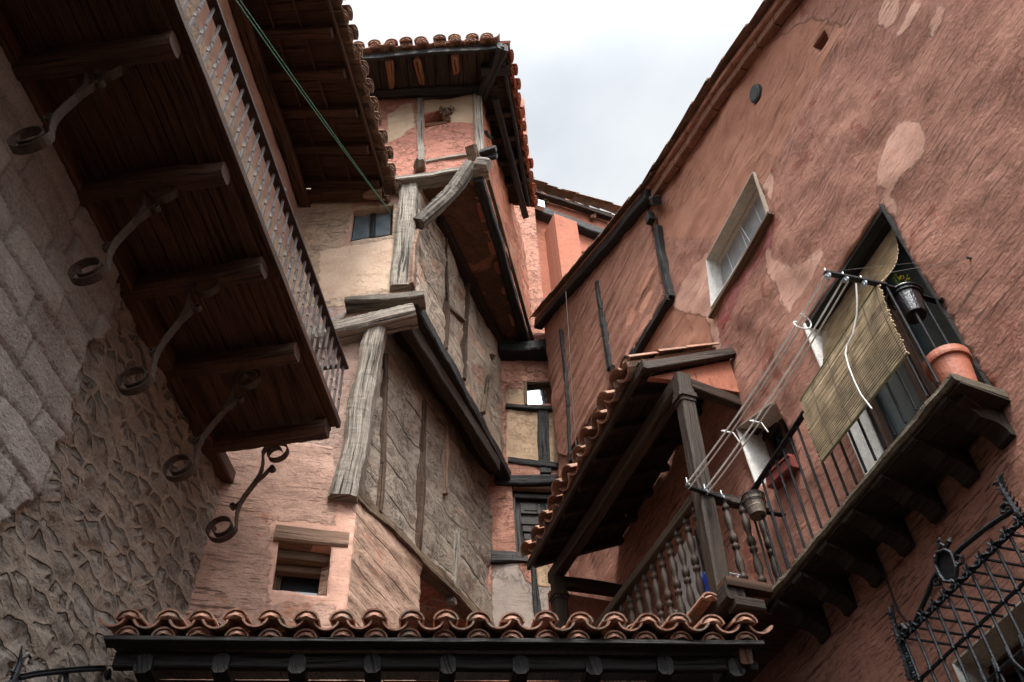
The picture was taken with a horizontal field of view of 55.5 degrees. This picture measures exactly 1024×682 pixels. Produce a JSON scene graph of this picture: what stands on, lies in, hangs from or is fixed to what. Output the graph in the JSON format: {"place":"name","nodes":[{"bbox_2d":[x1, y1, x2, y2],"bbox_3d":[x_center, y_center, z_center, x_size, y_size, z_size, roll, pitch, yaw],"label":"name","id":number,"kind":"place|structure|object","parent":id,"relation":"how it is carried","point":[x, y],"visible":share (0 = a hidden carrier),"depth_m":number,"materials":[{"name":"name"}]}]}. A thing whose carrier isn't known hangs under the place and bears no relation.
{"place":"outdoors","nodes":[
{"label":"outdoors","id":0,"kind":"place"},
{"bbox_2d":[0,0,401,681],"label":"stone house","id":1,"kind":"structure","parent":0,"point":[164,164],"depth_m":6.96,"materials":[{"name":"grey stone"}]},
{"bbox_2d":[6,646,111,681],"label":"lamp arm","id":2,"kind":"object","parent":1,"relation":"attached to","point":[16,676],"visible":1,"depth_m":5.37},
{"bbox_2d":[167,443,422,681],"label":"pink house","id":3,"kind":"structure","parent":0,"point":[294,545],"depth_m":8.57,"materials":[{"name":"paint"}]},
{"bbox_2d":[272,548,329,595],"bbox_3d":[-1.842,2.070,8.481,0.639,0.774,0.272,8,-50,-10],"label":"window","id":4,"kind":"structure","parent":3,"relation":"in","point":[296,571],"depth_m":8.51,"materials":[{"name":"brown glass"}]},
{"bbox_2d":[285,32,537,627],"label":"jettied tower house","id":5,"kind":"structure","parent":0,"point":[424,286],"depth_m":12.37,"materials":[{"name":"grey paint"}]},
{"bbox_2d":[235,0,391,213],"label":"green cable","id":6,"kind":"object","parent":5,"relation":"attached to","point":[305,94],"visible":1,"depth_m":8.11,"materials":[{"name":"green plastic"}]},
{"bbox_2d":[351,211,392,240],"bbox_3d":[-1.809,-1.512,12.615,0.608,0.841,0.045,-3,-49,0],"label":"window","id":7,"kind":"structure","parent":5,"relation":"in","point":[374,225],"depth_m":12.57,"materials":[{"name":"grey glass"}]},
{"bbox_2d":[439,105,454,116],"bbox_3d":[-0.980,-3.444,14.594,0.238,0.235,0.100,-3,-49,0],"label":"bird nest","id":8,"kind":"object","parent":5,"relation":"in","point":[444,111],"visible":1,"depth_m":14.57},
{"bbox_2d":[416,333,571,681],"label":"house","id":9,"kind":"structure","parent":0,"point":[518,500],"depth_m":13.08,"materials":[{"name":"beige paint"}]},
{"bbox_2d":[512,491,551,551],"bbox_3d":[0.508,2.514,12.599,1.120,1.986,0.100,3,-49,-6],"label":"window","id":10,"kind":"structure","parent":9,"relation":"in","point":[527,505],"depth_m":12.85,"materials":[{"name":"grey wood"}]},
{"bbox_2d":[523,381,551,404],"bbox_3d":[0.448,0.781,14.514,0.590,0.646,0.160,3,-49,-6],"label":"window","id":11,"kind":"structure","parent":9,"relation":"in","point":[533,394],"depth_m":14.50,"materials":[{"name":"white glass"}]},
{"bbox_2d":[342,0,762,214],"label":"sky","id":12,"kind":"structure","parent":0,"point":[606,85],"materials":[{"name":"white"}]},
{"bbox_2d":[514,98,620,332],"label":"orange house","id":13,"kind":"structure","parent":0,"point":[561,230],"depth_m":19.51,"materials":[{"name":"paint"}]},
{"bbox_2d":[875,556,908,622],"bbox_3d":[2.306,1.505,5.926,0.013,0.546,0.072,12,-51,-13],"label":"cable","id":14,"kind":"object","parent":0,"point":[892,596],"depth_m":5.91,"materials":[{"name":"black metal"}]},
{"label":"ground","id":15,"kind":"structure","parent":0,"visible":0},
{"bbox_2d":[98,608,773,681],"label":"tiled canopy","id":16,"kind":"object","parent":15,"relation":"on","point":[238,643],"visible":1,"depth_m":6.16,"materials":[{"name":"tile"}]},
{"bbox_2d":[520,0,1023,681],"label":"red house","id":17,"kind":"structure","parent":15,"relation":"on","point":[808,142],"depth_m":7.22,"materials":[{"name":"paint"}]},
{"bbox_2d":[566,298,575,441],"bbox_3d":[0.748,0.346,12.342,0.008,2.801,0.298,12,-51,-13],"label":"hanging cable","id":18,"kind":"object","parent":17,"relation":"hanging from","point":[570,369],"visible":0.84,"depth_m":12.35,"materials":[{"name":"grey metal"}]},
{"bbox_2d":[674,572,739,614],"bbox_3d":[1.369,2.230,7.351,0.300,0.378,1.159,13,-51,-14],"label":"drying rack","id":19,"kind":"object","parent":17,"relation":"on","point":[738,575],"visible":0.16,"depth_m":7.23,"materials":[{"name":"white metal"}]},
{"bbox_2d":[702,573,708,591],"bbox_3d":[1.425,1.806,7.038,0.040,0.310,0.100,13,-51,-14],"label":"blue cloth","id":20,"kind":"object","parent":19,"relation":"hanging from","point":[704,578],"visible":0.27,"depth_m":7.10,"materials":[{"name":"blue fabric"}]},
{"bbox_2d":[685,477,730,500],"bbox_3d":[1.482,1.117,7.163,0.502,0.106,0.046,21,-54,-20],"label":"clothesline bar","id":21,"kind":"object","parent":17,"relation":"attached to","point":[702,491],"visible":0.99,"depth_m":7.10,"materials":[{"name":"black metal"}]},
{"bbox_2d":[706,172,773,318],"bbox_3d":[2.183,-0.864,9.127,0.330,0.721,1.227,12,-51,-13],"label":"window","id":22,"kind":"structure","parent":17,"relation":"in","point":[746,226],"depth_m":9.22,"materials":[{"name":"white wood"}]},
{"bbox_2d":[741,490,765,508],"bbox_3d":[1.741,1.160,6.988,0.176,0.094,0.173,-3,-49,0],"label":"pot ring","id":23,"kind":"object","parent":17,"relation":"attached to","point":[744,506],"visible":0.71,"depth_m":6.96,"materials":[{"name":"black metal"}]},
{"bbox_2d":[742,491,766,520],"bbox_3d":[1.742,1.184,6.961,0.156,0.170,0.156,-3,-49,0],"label":"tin pot","id":24,"kind":"object","parent":23,"relation":"in","point":[756,508],"visible":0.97,"depth_m":6.91,"materials":[{"name":"metal"}]},
{"bbox_2d":[736,402,795,484],"bbox_3d":[2.157,0.851,7.796,0.308,1.600,1.200,12,-51,-13],"label":"window","id":25,"kind":"structure","parent":17,"relation":"in","point":[761,446],"depth_m":8.09,"materials":[{"name":"white glass"}]},
{"bbox_2d":[766,453,799,489],"bbox_3d":[2.067,0.991,7.360,0.140,0.195,0.376,12,-51,-13],"label":"window planter","id":26,"kind":"object","parent":17,"relation":"on","point":[794,466],"visible":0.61,"depth_m":7.31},
{"bbox_2d":[799,229,909,462],"bbox_3d":[2.300,0.003,6.484,0.675,1.789,1.126,12,-51,-13],"label":"straw blind","id":27,"kind":"object","parent":17,"relation":"hanging from","point":[867,326],"visible":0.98,"depth_m":6.09,"materials":[{"name":"wicker"}]},
{"bbox_2d":[823,268,886,287],"bbox_3d":[2.112,-0.376,5.979,0.423,0.106,0.044,10,-50,-12],"label":"clothesline bar","id":28,"kind":"object","parent":17,"relation":"attached to","point":[864,282],"visible":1,"depth_m":5.96,"materials":[{"name":"black metal"}]},
{"bbox_2d":[686,274,830,487],"bbox_3d":[1.622,0.348,6.479,0.125,0.156,1.953,12,-51,-13],"label":"clothesline","id":29,"kind":"object","parent":28,"relation":"attached to","point":[773,360],"visible":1,"depth_m":6.36,"materials":[{"name":"grey plastic"}]},
{"bbox_2d":[704,277,848,494],"bbox_3d":[1.764,0.389,6.525,0.125,0.151,1.990,13,-51,-14],"label":"clothesline","id":30,"kind":"object","parent":28,"relation":"attached to","point":[797,355],"visible":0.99,"depth_m":6.42,"materials":[{"name":"grey plastic"}]},
{"bbox_2d":[803,204,991,474],"bbox_3d":[2.616,0.140,6.497,0.320,2.421,1.523,12,-51,-13],"label":"balcony door","id":31,"kind":"structure","parent":17,"relation":"in","point":[882,224],"depth_m":6.73,"materials":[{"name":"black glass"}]},
{"bbox_2d":[838,256,971,277],"bbox_3d":[2.362,-0.488,6.062,0.846,0.333,0.274,-3,-49,0],"label":"stay wire","id":32,"kind":"object","parent":17,"relation":"attached to","point":[967,257],"visible":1,"depth_m":5.97,"materials":[{"name":"grey metal"}]},
{"bbox_2d":[887,282,923,310],"bbox_3d":[2.445,-0.284,6.060,0.226,0.032,0.233,-25,-52,17],"label":"pot ring","id":33,"kind":"object","parent":17,"relation":"attached to","point":[896,287],"visible":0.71,"depth_m":6.00,"materials":[{"name":"black metal"}]},
{"bbox_2d":[889,272,926,324],"bbox_3d":[2.448,-0.265,6.043,0.204,0.349,0.204,-3,-49,0],"label":"hanging pot","id":34,"kind":"object","parent":33,"relation":"in","point":[908,299],"visible":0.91,"depth_m":5.95,"materials":[{"name":"metal"}]},
{"bbox_2d":[922,343,977,386],"bbox_3d":[2.517,0.203,5.526,0.268,0.270,0.268,-3,-49,0],"label":"terracotta pot","id":35,"kind":"object","parent":17,"relation":"on","point":[945,360],"visible":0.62,"depth_m":5.51,"materials":[{"name":"ceramic"}]},
{"bbox_2d":[952,600,1023,681],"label":"window","id":36,"kind":"structure","parent":17,"relation":"in","point":[1009,632],"depth_m":5.20,"materials":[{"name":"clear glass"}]}
]}

